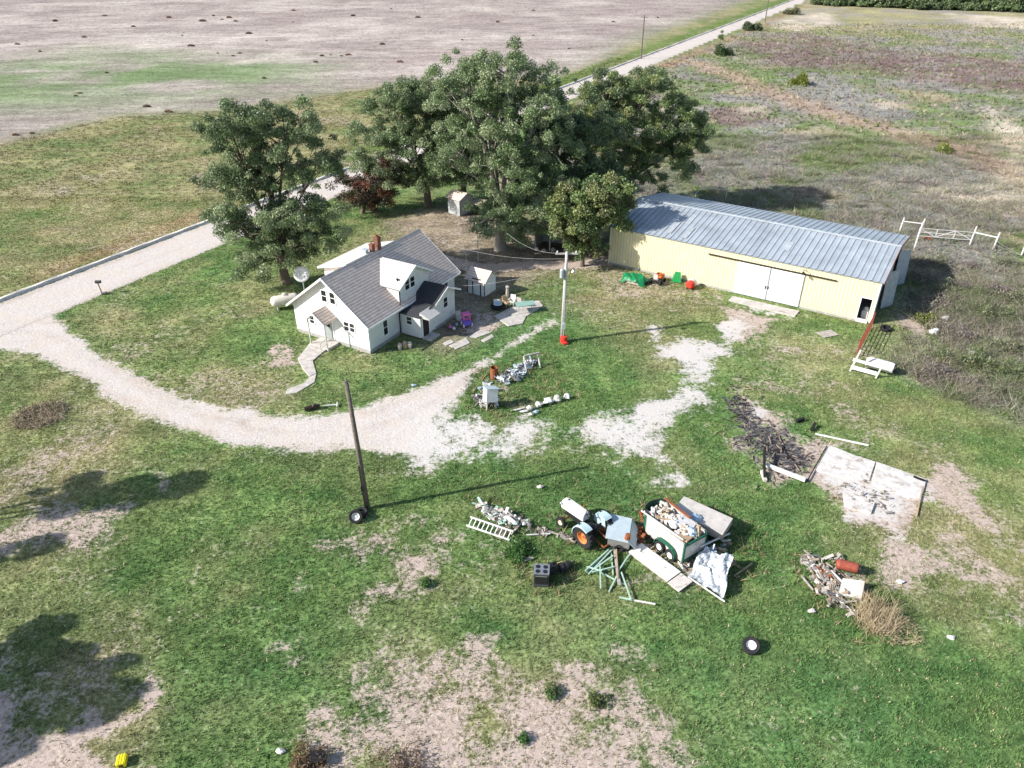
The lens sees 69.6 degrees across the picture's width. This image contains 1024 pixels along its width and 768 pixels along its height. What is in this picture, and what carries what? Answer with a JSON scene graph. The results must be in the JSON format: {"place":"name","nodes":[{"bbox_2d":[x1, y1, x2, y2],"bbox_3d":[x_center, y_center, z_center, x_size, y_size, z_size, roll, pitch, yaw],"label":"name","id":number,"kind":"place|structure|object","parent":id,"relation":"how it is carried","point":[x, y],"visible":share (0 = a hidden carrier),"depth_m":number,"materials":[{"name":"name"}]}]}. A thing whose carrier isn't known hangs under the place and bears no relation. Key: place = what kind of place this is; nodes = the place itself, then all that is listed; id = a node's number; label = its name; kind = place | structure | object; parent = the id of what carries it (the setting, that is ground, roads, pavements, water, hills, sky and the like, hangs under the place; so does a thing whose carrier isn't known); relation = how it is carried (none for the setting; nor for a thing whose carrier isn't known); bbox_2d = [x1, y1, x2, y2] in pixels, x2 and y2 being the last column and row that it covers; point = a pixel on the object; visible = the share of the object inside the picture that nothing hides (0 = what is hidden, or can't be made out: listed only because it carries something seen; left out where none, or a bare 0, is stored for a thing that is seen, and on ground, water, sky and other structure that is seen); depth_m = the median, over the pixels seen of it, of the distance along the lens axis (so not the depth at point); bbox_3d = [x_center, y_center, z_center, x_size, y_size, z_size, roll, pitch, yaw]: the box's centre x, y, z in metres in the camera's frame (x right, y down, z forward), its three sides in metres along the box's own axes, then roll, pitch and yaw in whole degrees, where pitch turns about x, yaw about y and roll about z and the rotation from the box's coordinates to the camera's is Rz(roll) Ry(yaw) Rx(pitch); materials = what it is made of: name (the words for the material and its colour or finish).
{"place":"outdoors","nodes":[
{"label":"outdoors","id":0,"kind":"place"},
{"bbox_2d":[0,317,474,458],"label":"driveway","id":1,"kind":"structure","parent":0,"point":[404,423],"depth_m":51.14,"materials":[{"name":"grey gravel"}]},
{"bbox_2d":[285,344,322,394],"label":"path","id":2,"kind":"structure","parent":0,"point":[308,356],"depth_m":56.67,"materials":[{"name":"concrete"}]},
{"bbox_2d":[0,57,637,202],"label":"grass","id":3,"kind":"structure","parent":0,"point":[172,157],"depth_m":113.22,"materials":[{"name":"green plant"}]},
{"bbox_2d":[0,12,774,336],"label":"road","id":4,"kind":"structure","parent":0,"point":[50,300],"depth_m":73.59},
{"bbox_2d":[443,330,493,348],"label":"path","id":5,"kind":"structure","parent":0,"point":[463,342],"depth_m":60.30,"materials":[{"name":"concrete"}]},
{"bbox_2d":[0,0,1023,767],"bbox_3d":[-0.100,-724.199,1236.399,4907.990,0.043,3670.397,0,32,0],"label":"ground","id":6,"kind":"structure","parent":0,"point":[514,268],"depth_m":46.23,"materials":[{"name":"green plant"}]},
{"bbox_2d":[5,396,71,430],"bbox_3d":[-32.617,1.817,50.811,4.242,0.832,4.250,0,32,0],"label":"dead brush","id":7,"kind":"object","parent":6,"relation":"on","point":[41,408],"visible":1,"depth_m":50.82,"materials":[{"name":"plant"}]},
{"bbox_2d":[115,753,127,767],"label":"feed tub","id":8,"kind":"object","parent":6,"relation":"on","point":[121,760],"visible":1,"depth_m":29.48,"materials":[{"name":"yellow plastic"}]},
{"bbox_2d":[188,94,353,284],"bbox_3d":[-21.428,-16.759,65.767,14.327,17.253,9.604,0,32,0],"label":"broadleaf tree","id":9,"kind":"object","parent":6,"relation":"on","point":[254,169],"visible":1,"depth_m":64.62,"materials":[{"name":"green plant"}]},
{"bbox_2d":[270,293,297,310],"bbox_3d":[-20.147,-7.414,65.314,2.500,1.490,1.000,-14,34,-21],"label":"propane tank","id":10,"kind":"object","parent":6,"relation":"on","point":[283,299],"visible":0.7,"depth_m":64.84,"materials":[{"name":"white metal"}]},
{"bbox_2d":[293,266,309,289],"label":"satellite dish","id":11,"kind":"object","parent":6,"relation":"on","point":[301,273],"visible":0.98,"depth_m":67.12,"materials":[{"name":"metal"}]},
{"bbox_2d":[287,738,330,767],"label":"shrub","id":12,"kind":"object","parent":6,"relation":"on","point":[306,762],"visible":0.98,"depth_m":29.54,"materials":[{"name":"brown plant"}]},
{"bbox_2d":[310,749,324,767],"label":"bin","id":13,"kind":"object","parent":6,"relation":"on","point":[313,758],"visible":0.85,"depth_m":29.45,"materials":[{"name":"black paint"}]},
{"bbox_2d":[349,509,362,523],"bbox_3d":[-8.844,7.493,41.668,0.802,0.772,0.602,0,32,0],"label":"old tyre","id":14,"kind":"object","parent":6,"relation":"on","point":[355,516],"visible":1,"depth_m":41.57,"materials":[{"name":"rubber"}]},
{"bbox_2d":[344,380,369,509],"bbox_3d":[-8.487,3.706,40.597,0.544,9.064,0.370,0,32,0],"label":"utility pole","id":15,"kind":"object","parent":6,"relation":"on","point":[364,491],"visible":0.89,"depth_m":40.47,"materials":[{"name":"brown wood"}]},
{"bbox_2d":[324,156,406,213],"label":"shrub","id":16,"kind":"object","parent":6,"relation":"on","point":[363,196],"visible":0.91,"depth_m":85.44,"materials":[{"name":"red plant"}]},
{"bbox_2d":[0,0,746,139],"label":"stubble","id":17,"kind":"object","parent":6,"relation":"on","point":[675,18],"visible":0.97,"depth_m":255.13,"materials":[{"name":"beige plant"}]},
{"bbox_2d":[286,229,460,354],"bbox_3d":[-10.881,-8.365,61.574,11.225,7.120,14.575,17,35,25],"label":"farmhouse","id":18,"kind":"object","parent":6,"relation":"on","point":[374,295],"visible":1,"depth_m":59.98,"materials":[{"name":"white wood"}]},
{"bbox_2d":[0,0,791,301],"bbox_3d":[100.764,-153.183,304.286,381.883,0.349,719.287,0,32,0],"label":"gravel bank","id":19,"kind":"structure","parent":6,"relation":"on","point":[64,275],"depth_m":79.09,"materials":[{"name":"grey gravel"}]},
{"bbox_2d":[367,739,425,767],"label":"shrub","id":20,"kind":"object","parent":6,"relation":"on","point":[402,765],"visible":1,"depth_m":29.55,"materials":[{"name":"brown plant"}]},
{"bbox_2d":[344,66,491,207],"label":"broadleaf tree","id":21,"kind":"object","parent":6,"relation":"on","point":[410,99],"visible":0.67,"depth_m":83.64,"materials":[{"name":"green plant"}]},
{"bbox_2d":[410,80,505,193],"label":"broadleaf tree","id":22,"kind":"object","parent":6,"relation":"on","point":[462,177],"visible":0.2,"depth_m":86.72,"materials":[{"name":"green plant"}]},
{"bbox_2d":[445,189,473,215],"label":"hut","id":23,"kind":"object","parent":6,"relation":"on","point":[455,201],"visible":0.97,"depth_m":86.78,"materials":[{"name":"grey wood"}]},
{"bbox_2d":[0,196,929,388],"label":"grass","id":24,"kind":"structure","parent":6,"relation":"on","point":[284,308],"depth_m":64.23,"materials":[{"name":"green plant"}]},
{"bbox_2d":[464,266,498,296],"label":"tool shed","id":25,"kind":"structure","parent":6,"relation":"on","point":[475,277],"depth_m":67.56,"materials":[{"name":"grey wood"}]},
{"bbox_2d":[466,516,513,540],"bbox_3d":[-1.244,8.044,41.036,2.706,0.330,0.540,14,34,22],"label":"ladder","id":26,"kind":"object","parent":6,"relation":"on","point":[489,523],"visible":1,"depth_m":41.01,"materials":[{"name":"white paint"}]},
{"bbox_2d":[483,386,498,409],"bbox_3d":[-1.477,0.871,51.436,1.080,1.771,0.952,-11,33,-17],"label":"cabinet","id":27,"kind":"object","parent":6,"relation":"on","point":[490,394],"visible":1,"depth_m":51.05,"materials":[{"name":"white metal"}]},
{"bbox_2d":[475,499,527,525],"bbox_3d":[-0.596,7.478,41.910,3.611,0.633,1.192,15,35,23],"label":"rubble","id":28,"kind":"object","parent":6,"relation":"on","point":[511,520],"visible":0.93,"depth_m":41.70,"materials":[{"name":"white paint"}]},
{"bbox_2d":[423,36,596,251],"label":"broadleaf tree","id":29,"kind":"object","parent":6,"relation":"on","point":[505,209],"visible":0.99,"depth_m":70.89,"materials":[{"name":"green plant"}]},
{"bbox_2d":[0,359,1023,767],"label":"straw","id":30,"kind":"object","parent":6,"relation":"on","point":[486,629],"visible":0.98,"depth_m":33.11,"materials":[{"name":"brown plant"}]},
{"bbox_2d":[496,358,537,383],"bbox_3d":[0.605,-0.963,55.720,1.686,0.645,4.333,22,38,31],"label":"rubble","id":31,"kind":"object","parent":6,"relation":"on","point":[514,376],"visible":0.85,"depth_m":55.47,"materials":[{"name":"grey stone"}]},
{"bbox_2d":[499,534,538,569],"bbox_3d":[0.307,8.898,39.548,1.949,0.682,2.021,-26,40,-35],"label":"shrub","id":32,"kind":"object","parent":6,"relation":"on","point":[515,552],"visible":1,"depth_m":39.51,"materials":[{"name":"green plant"}]},
{"bbox_2d":[533,563,549,586],"bbox_3d":[1.507,9.808,37.632,0.800,0.950,0.775,3,32,4],"label":"stove","id":33,"kind":"object","parent":6,"relation":"on","point":[541,575],"visible":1,"depth_m":37.36,"materials":[{"name":"grey metal"}]},
{"bbox_2d":[534,222,565,252],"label":"open shed","id":34,"kind":"structure","parent":6,"relation":"on","point":[538,240],"depth_m":78.92,"materials":[{"name":"grey wood"}]},
{"bbox_2d":[544,680,564,703],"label":"shrub","id":35,"kind":"object","parent":6,"relation":"on","point":[549,692],"visible":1,"depth_m":32.23,"materials":[{"name":"green plant"}]},
{"bbox_2d":[548,561,564,574],"bbox_3d":[2.202,9.540,38.227,1.012,0.922,0.675,-8,32,-13],"label":"engine","id":36,"kind":"object","parent":6,"relation":"on","point":[555,567],"visible":0.9,"depth_m":38.10,"materials":[{"name":"black paint"}]},
{"bbox_2d":[555,251,577,335],"bbox_3d":[4.199,-6.520,58.124,1.750,8.182,0.772,0,32,0],"label":"utility pole","id":37,"kind":"object","parent":6,"relation":"on","point":[563,273],"visible":0.95,"depth_m":57.39,"materials":[{"name":"grey wood"}]},
{"bbox_2d":[513,91,638,215],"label":"broadleaf tree","id":38,"kind":"object","parent":6,"relation":"on","point":[592,163],"visible":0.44,"depth_m":74.40,"materials":[{"name":"green plant"}]},
{"bbox_2d":[556,497,612,549],"bbox_3d":[4.056,7.561,40.553,2.000,1.778,3.593,-23,39,-33],"label":"tractor","id":39,"kind":"object","parent":6,"relation":"on","point":[585,530],"visible":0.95,"depth_m":40.21,"materials":[{"name":"white paint"}]},
{"bbox_2d":[542,170,637,266],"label":"broadleaf tree","id":40,"kind":"object","parent":6,"relation":"on","point":[582,213],"visible":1,"depth_m":69.92,"materials":[{"name":"green plant"}]},
{"bbox_2d":[588,689,609,710],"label":"shrub","id":41,"kind":"object","parent":6,"relation":"on","point":[595,700],"visible":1,"depth_m":31.86,"materials":[{"name":"green plant"}]},
{"bbox_2d":[605,514,637,551],"bbox_3d":[5.999,8.209,40.097,1.650,1.100,1.830,7,32,12],"label":"tool cart","id":42,"kind":"object","parent":6,"relation":"on","point":[619,528],"visible":0.98,"depth_m":39.72,"materials":[{"name":"metal"}]},
{"bbox_2d":[546,64,716,193],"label":"broadleaf tree","id":43,"kind":"object","parent":6,"relation":"on","point":[644,144],"visible":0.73,"depth_m":81.02,"materials":[{"name":"green plant"}]},
{"bbox_2d":[620,272,648,286],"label":"tarp heap","id":44,"kind":"object","parent":6,"relation":"on","point":[640,279],"visible":1,"depth_m":69.97,"materials":[{"name":"green plastic"}]},
{"bbox_2d":[629,543,680,581],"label":"wall panel","id":45,"kind":"structure","parent":6,"relation":"on","point":[654,562],"depth_m":38.80,"materials":[{"name":"white paint"}]},
{"bbox_2d":[639,499,707,562],"bbox_3d":[8.448,7.787,40.222,2.180,1.690,4.203,-20,37,-29],"label":"trailer","id":46,"kind":"object","parent":6,"relation":"on","point":[667,540],"visible":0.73,"depth_m":39.11,"materials":[{"name":"silver metal"}]},
{"bbox_2d":[644,500,701,545],"bbox_3d":[8.683,7.601,39.619,1.657,1.044,3.394,-20,37,-29],"label":"rubbish","id":47,"kind":"object","parent":46,"relation":"in","point":[670,516],"visible":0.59,"depth_m":39.69,"materials":[{"name":"white"}]},
{"bbox_2d":[668,573,692,591],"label":"wall panel","id":48,"kind":"structure","parent":6,"relation":"on","point":[679,582],"depth_m":37.66,"materials":[{"name":"beige metal"}]},
{"bbox_2d":[458,351,922,645],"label":"weeds","id":49,"kind":"object","parent":6,"relation":"on","point":[616,510],"visible":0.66,"depth_m":39.98,"materials":[{"name":"green plant"}]},
{"bbox_2d":[677,496,732,543],"bbox_3d":[10.384,7.530,41.118,3.412,1.190,1.680,20,37,29],"label":"flat trailer","id":50,"kind":"object","parent":6,"relation":"on","point":[717,523],"visible":0.59,"depth_m":40.52,"materials":[{"name":"silver metal"}]},
{"bbox_2d":[688,546,732,601],"bbox_3d":[10.376,9.594,37.797,2.263,1.081,2.418,21,37,30],"label":"crumpled sheet","id":51,"kind":"object","parent":6,"relation":"on","point":[710,569],"visible":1,"depth_m":37.86,"materials":[{"name":"metal"}]},
{"bbox_2d":[714,43,733,56],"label":"shrub","id":52,"kind":"object","parent":6,"relation":"on","point":[720,50],"visible":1,"depth_m":199.89,"materials":[{"name":"green plant"}]},
{"bbox_2d":[742,636,760,654],"bbox_3d":[11.123,12.180,34.249,0.847,0.518,0.841,0,32,0],"label":"old tyre","id":53,"kind":"object","parent":6,"relation":"on","point":[751,645],"visible":1,"depth_m":34.19,"materials":[{"name":"rubber"}]},
{"bbox_2d":[742,21,763,30],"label":"shrub","id":54,"kind":"object","parent":6,"relation":"on","point":[748,26],"visible":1,"depth_m":251.19,"materials":[{"name":"green plant"}]},
{"bbox_2d":[608,192,911,323],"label":"barn","id":55,"kind":"structure","parent":6,"relation":"on","point":[844,271],"depth_m":67.86,"materials":[{"name":"yellow metal"}]},
{"bbox_2d":[732,261,770,299],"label":"sliding door","id":56,"kind":"structure","parent":55,"relation":"in","point":[752,280],"depth_m":66.86,"materials":[{"name":"white metal"}]},
{"bbox_2d":[765,268,804,306],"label":"sliding door","id":57,"kind":"structure","parent":55,"relation":"in","point":[784,287],"depth_m":65.50,"materials":[{"name":"white metal"}]},
{"bbox_2d":[728,296,798,316],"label":"apron","id":58,"kind":"object","parent":6,"relation":"on","point":[771,308],"visible":1,"depth_m":65.72,"materials":[{"name":"concrete"}]},
{"bbox_2d":[710,376,818,490],"bbox_3d":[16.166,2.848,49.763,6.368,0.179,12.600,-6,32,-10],"label":"charred debris","id":59,"kind":"object","parent":6,"relation":"on","point":[761,442],"visible":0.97,"depth_m":48.19,"materials":[{"name":"brown wood"}]},
{"bbox_2d":[766,463,805,481],"bbox_3d":[16.861,5.446,45.372,2.445,0.200,0.200,22,38,31],"label":"timber","id":60,"kind":"object","parent":59,"relation":"on","point":[786,472],"visible":0.93,"depth_m":45.28,"materials":[{"name":"white paint"}]},
{"bbox_2d":[559,128,1023,425],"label":"weeds","id":61,"kind":"object","parent":6,"relation":"on","point":[1016,143],"visible":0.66,"depth_m":97.08,"materials":[{"name":"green plant"}]},
{"bbox_2d":[787,72,809,85],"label":"shrub","id":62,"kind":"object","parent":6,"relation":"on","point":[801,78],"visible":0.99,"depth_m":161.23,"materials":[{"name":"green plant"}]},
{"bbox_2d":[573,22,1023,135],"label":"weeds","id":63,"kind":"object","parent":6,"relation":"on","point":[827,78],"visible":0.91,"depth_m":176.22,"materials":[{"name":"brown plant"}]},
{"bbox_2d":[800,549,856,616],"bbox_3d":[16.497,10.212,37.732,2.415,0.476,4.216,0,32,0],"label":"rubble","id":64,"kind":"object","parent":6,"relation":"on","point":[834,586],"visible":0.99,"depth_m":37.27,"materials":[{"name":"grey wood"}]},
{"bbox_2d":[836,559,861,572],"bbox_3d":[17.479,9.470,38.288,1.205,0.540,0.540,11,33,17],"label":"barrel","id":65,"kind":"object","parent":64,"relation":"on","point":[848,566],"visible":1,"depth_m":38.10,"materials":[{"name":"red paint"}]},
{"bbox_2d":[839,578,864,599],"bbox_3d":[17.129,10.336,37.147,1.352,0.505,0.925,5,32,9],"label":"sheet","id":66,"kind":"object","parent":64,"relation":"on","point":[853,587],"visible":0.89,"depth_m":37.13,"materials":[{"name":"silver metal"}]},
{"bbox_2d":[849,349,884,377],"bbox_3d":[26.681,-1.488,55.252,2.212,2.019,0.120,20,37,29],"label":"board fence","id":67,"kind":"object","parent":6,"relation":"on","point":[864,370],"visible":1,"depth_m":55.35,"materials":[{"name":"white paint"}]},
{"bbox_2d":[815,446,925,513],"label":"concrete slab","id":68,"kind":"structure","parent":6,"relation":"on","point":[839,463],"depth_m":45.27,"materials":[{"name":"white concrete"}]},
{"bbox_2d":[845,588,914,644],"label":"dry reeds","id":69,"kind":"object","parent":6,"relation":"on","point":[872,609],"visible":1,"depth_m":35.47,"materials":[{"name":"beige plant"}]},
{"bbox_2d":[865,357,896,373],"bbox_3d":[28.075,-1.411,56.064,2.150,0.920,0.840,20,37,29],"label":"water tank","id":70,"kind":"object","parent":6,"relation":"on","point":[889,367],"visible":0.81,"depth_m":55.70,"materials":[{"name":"white paint"}]},
{"bbox_2d":[863,0,902,7],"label":"broadleaf tree","id":71,"kind":"object","parent":6,"relation":"on","point":[885,3],"visible":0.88,"depth_m":327.66,"materials":[{"name":"green plant"}]},
{"bbox_2d":[875,609,924,645],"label":"dry reeds","id":72,"kind":"object","parent":6,"relation":"on","point":[912,640],"visible":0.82,"depth_m":35.09,"materials":[{"name":"beige plant"}]},
{"bbox_2d":[893,0,940,9],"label":"broadleaf tree","id":73,"kind":"object","parent":6,"relation":"on","point":[918,4],"visible":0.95,"depth_m":318.90,"materials":[{"name":"green plant"}]},
{"bbox_2d":[906,265,940,285],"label":"shrub","id":74,"kind":"object","parent":6,"relation":"on","point":[923,275],"visible":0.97,"depth_m":70.33,"materials":[{"name":"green plant"}]},
{"bbox_2d":[908,354,958,384],"bbox_3d":[31.968,-1.201,55.265,4.031,1.603,2.980,-2,32,-4],"label":"shrub","id":75,"kind":"object","parent":6,"relation":"on","point":[936,365],"visible":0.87,"depth_m":55.33,"materials":[{"name":"brown plant"}]},
{"bbox_2d":[909,251,960,270],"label":"shrub","id":76,"kind":"object","parent":6,"relation":"on","point":[943,262],"visible":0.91,"depth_m":73.67,"materials":[{"name":"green plant"}]},
{"bbox_2d":[910,292,963,316],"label":"shrub","id":77,"kind":"object","parent":6,"relation":"on","point":[934,301],"visible":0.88,"depth_m":65.13,"materials":[{"name":"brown plant"}]},
{"bbox_2d":[917,340,963,366],"bbox_3d":[33.782,-2.437,57.363,3.646,1.439,3.421,25,39,34],"label":"shrub","id":78,"kind":"object","parent":6,"relation":"on","point":[940,350],"visible":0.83,"depth_m":57.41,"materials":[{"name":"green plant"}]},
{"bbox_2d":[928,276,971,296],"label":"shrub","id":79,"kind":"object","parent":6,"relation":"on","point":[946,286],"visible":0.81,"depth_m":67.86,"materials":[{"name":"green plant"}]},
{"bbox_2d":[936,0,964,10],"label":"broadleaf tree","id":80,"kind":"object","parent":6,"relation":"on","point":[949,4],"visible":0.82,"depth_m":317.08,"materials":[{"name":"green plant"}]},
{"bbox_2d":[931,319,975,342],"bbox_3d":[36.642,-4.539,60.960,4.883,1.283,3.525,-16,35,-24],"label":"shrub","id":81,"kind":"object","parent":6,"relation":"on","point":[949,324],"visible":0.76,"depth_m":61.02,"materials":[{"name":"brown plant"}]},
{"bbox_2d":[897,271,1023,412],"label":"weeds","id":82,"kind":"object","parent":6,"relation":"on","point":[955,391],"visible":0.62,"depth_m":60.83,"materials":[{"name":"green plant"}]},
{"bbox_2d":[947,325,983,346],"bbox_3d":[37.022,-4.065,60.068,2.636,1.436,3.720,12,33,19],"label":"shrub","id":83,"kind":"object","parent":6,"relation":"on","point":[967,335],"visible":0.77,"depth_m":59.91,"materials":[{"name":"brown plant"}]},
{"bbox_2d":[956,373,987,391],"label":"shrub","id":84,"kind":"object","parent":6,"relation":"on","point":[969,378],"visible":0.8,"depth_m":54.15,"materials":[{"name":"brown plant"}]},
{"bbox_2d":[959,0,1000,10],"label":"broadleaf tree","id":85,"kind":"object","parent":6,"relation":"on","point":[973,5],"visible":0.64,"depth_m":314.83,"materials":[{"name":"green plant"}]},
{"bbox_2d":[950,342,1010,379],"bbox_3d":[35.546,-2.010,56.177,4.389,2.045,4.155,-2,32,-3],"label":"shrub","id":86,"kind":"object","parent":6,"relation":"on","point":[976,361],"visible":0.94,"depth_m":56.16,"materials":[{"name":"green plant"}]},
{"bbox_2d":[958,295,1012,326],"bbox_3d":[40.867,-6.749,63.934,4.412,2.017,4.393,-17,35,-25],"label":"shrub","id":87,"kind":"object","parent":6,"relation":"on","point":[973,302],"visible":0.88,"depth_m":63.74,"materials":[{"name":"green plant"}]},
{"bbox_2d":[979,0,1008,11],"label":"broadleaf tree","id":88,"kind":"object","parent":6,"relation":"on","point":[985,3],"visible":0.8,"depth_m":312.42,"materials":[{"name":"green plant"}]},
{"bbox_2d":[981,279,1015,300],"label":"shrub","id":89,"kind":"object","parent":6,"relation":"on","point":[999,286],"visible":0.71,"depth_m":67.61,"materials":[{"name":"brown plant"}]},
{"bbox_2d":[980,253,1018,270],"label":"shrub","id":90,"kind":"object","parent":6,"relation":"on","point":[1004,261],"visible":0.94,"depth_m":73.88,"materials":[{"name":"green plant"}]},
{"bbox_2d":[984,381,1015,400],"bbox_3d":[35.025,0.347,52.963,2.188,1.275,2.770,23,38,32],"label":"shrub","id":91,"kind":"object","parent":6,"relation":"on","point":[1000,389],"visible":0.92,"depth_m":52.82,"materials":[{"name":"green plant"}]},
{"bbox_2d":[979,336,1023,356],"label":"shrub","id":92,"kind":"object","parent":6,"relation":"on","point":[1014,345],"visible":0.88,"depth_m":58.24,"materials":[{"name":"green plant"}]},
{"bbox_2d":[990,305,1023,324],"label":"shrub","id":93,"kind":"object","parent":6,"relation":"on","point":[1009,313],"visible":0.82,"depth_m":63.20,"materials":[{"name":"green plant"}]},
{"bbox_2d":[994,0,1023,11],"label":"broadleaf tree","id":94,"kind":"object","parent":6,"relation":"on","point":[1013,5],"visible":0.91,"depth_m":309.23,"materials":[{"name":"green plant"}]},
{"bbox_2d":[995,355,1023,386],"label":"shrub","id":95,"kind":"object","parent":6,"relation":"on","point":[1017,372],"visible":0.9,"depth_m":54.81,"materials":[{"name":"green plant"}]},
{"bbox_2d":[1000,287,1023,310],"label":"shrub","id":96,"kind":"object","parent":6,"relation":"on","point":[1017,296],"visible":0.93,"depth_m":66.50,"materials":[{"name":"green plant"}]},
{"bbox_2d":[494,300,542,326],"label":"patio","id":97,"kind":"structure","parent":0,"point":[510,316],"depth_m":64.40,"materials":[{"name":"concrete"}]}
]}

